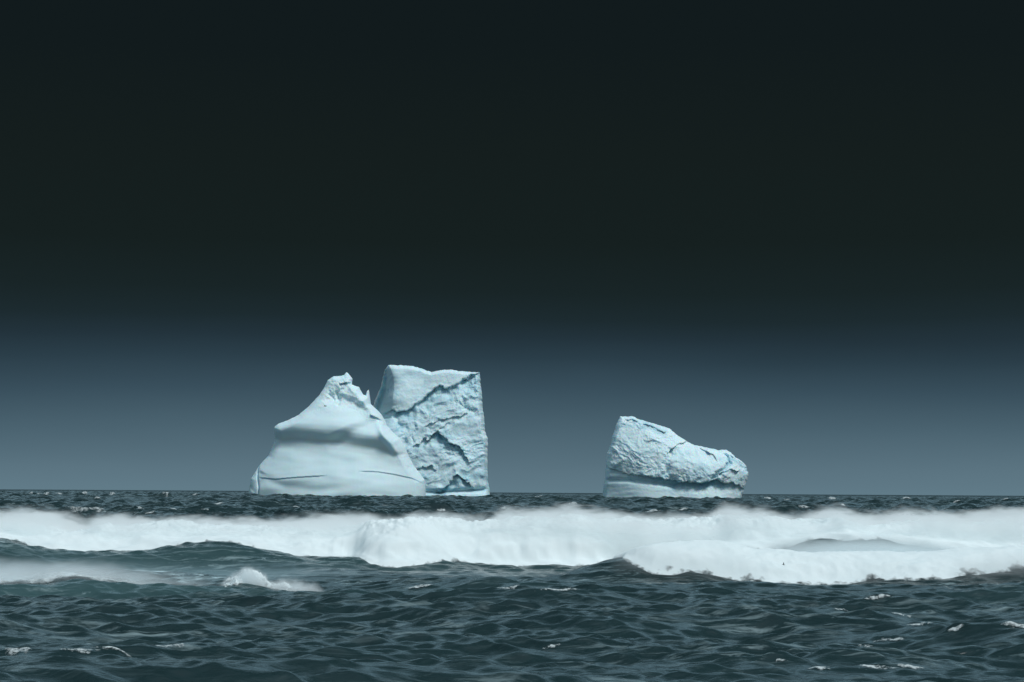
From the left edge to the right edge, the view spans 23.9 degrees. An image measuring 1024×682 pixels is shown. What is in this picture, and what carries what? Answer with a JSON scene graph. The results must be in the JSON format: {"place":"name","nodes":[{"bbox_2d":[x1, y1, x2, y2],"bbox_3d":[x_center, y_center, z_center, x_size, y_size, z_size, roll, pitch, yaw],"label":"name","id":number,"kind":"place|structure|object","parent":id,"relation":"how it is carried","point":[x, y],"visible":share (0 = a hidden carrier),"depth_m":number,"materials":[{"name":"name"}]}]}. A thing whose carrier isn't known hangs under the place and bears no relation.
{"place":"outdoors","nodes":[
{"label":"outdoors","id":0,"kind":"place"},
{"bbox_2d":[0,489,1023,681],"bbox_3d":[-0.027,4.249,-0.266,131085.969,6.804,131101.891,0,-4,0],"label":"sea","id":1,"kind":"structure","parent":0,"point":[359,619],"depth_m":74.43,"materials":[{"name":"liquid"}]},
{"bbox_2d":[9,647,29,653],"bbox_3d":[-12.430,7.775,60.607,0.770,0.212,1.265,1,-4,-16],"label":"whitecap","id":2,"kind":"object","parent":1,"relation":"on","point":[13,650],"visible":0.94,"depth_m":60.41,"materials":[{"name":"liquid"}]},
{"bbox_2d":[0,572,114,582],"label":"breaking wave","id":3,"kind":"object","parent":1,"relation":"on","point":[21,579],"visible":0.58,"depth_m":99.03,"materials":[{"name":"liquid"}]},
{"bbox_2d":[224,569,306,590],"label":"breaking wave","id":4,"kind":"object","parent":1,"relation":"on","point":[249,576],"visible":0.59,"depth_m":98.56,"materials":[{"name":"liquid"}]},
{"bbox_2d":[249,372,425,496],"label":"iceberg","id":5,"kind":"object","parent":1,"relation":"on","point":[337,437],"visible":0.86,"depth_m":1480.01,"materials":[{"name":"white ice"}]},
{"bbox_2d":[373,365,489,495],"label":"iceberg","id":6,"kind":"object","parent":1,"relation":"on","point":[434,421],"visible":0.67,"depth_m":1618.36,"materials":[{"name":"white ice"}]},
{"bbox_2d":[0,513,1023,567],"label":"breaking wave","id":7,"kind":"object","parent":1,"relation":"on","point":[568,539],"visible":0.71,"depth_m":126.46,"materials":[{"name":"liquid"}]},
{"bbox_2d":[603,416,747,497],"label":"iceberg","id":8,"kind":"object","parent":1,"relation":"on","point":[647,459],"visible":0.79,"depth_m":1579.35,"materials":[{"name":"white ice"}]},
{"bbox_2d":[614,540,1023,584],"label":"breaking wave","id":9,"kind":"object","parent":1,"relation":"on","point":[733,561],"visible":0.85,"depth_m":108.93,"materials":[{"name":"liquid"}]},
{"bbox_2d":[866,594,888,598],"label":"whitecap","id":10,"kind":"object","parent":1,"relation":"on","point":[880,595],"visible":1,"depth_m":74.82,"materials":[{"name":"liquid"}]},
{"bbox_2d":[863,664,898,668],"bbox_3d":[8.608,7.685,57.022,1.125,0.116,0.363,0,-4,0],"label":"whitecap","id":11,"kind":"object","parent":1,"relation":"on","point":[873,666],"visible":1,"depth_m":57.05,"materials":[{"name":"liquid"}]},
{"bbox_2d":[901,664,922,668],"bbox_3d":[9.480,7.697,57.139,0.848,0.133,0.270,-1,-4,27],"label":"whitecap","id":12,"kind":"object","parent":1,"relation":"on","point":[908,665],"visible":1,"depth_m":57.16,"materials":[{"name":"liquid"}]},
{"bbox_2d":[949,625,960,630],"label":"whitecap","id":13,"kind":"object","parent":1,"relation":"on","point":[954,628],"visible":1,"depth_m":67.39,"materials":[{"name":"liquid"}]},
{"bbox_2d":[1005,621,1023,627],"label":"whitecap","id":14,"kind":"object","parent":1,"relation":"on","point":[1016,624],"visible":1,"depth_m":67.03,"materials":[{"name":"liquid"}]},
{"bbox_2d":[0,0,1023,495],"label":"sky","id":15,"kind":"structure","parent":0,"point":[784,237],"materials":[{"name":"black"}]}
]}

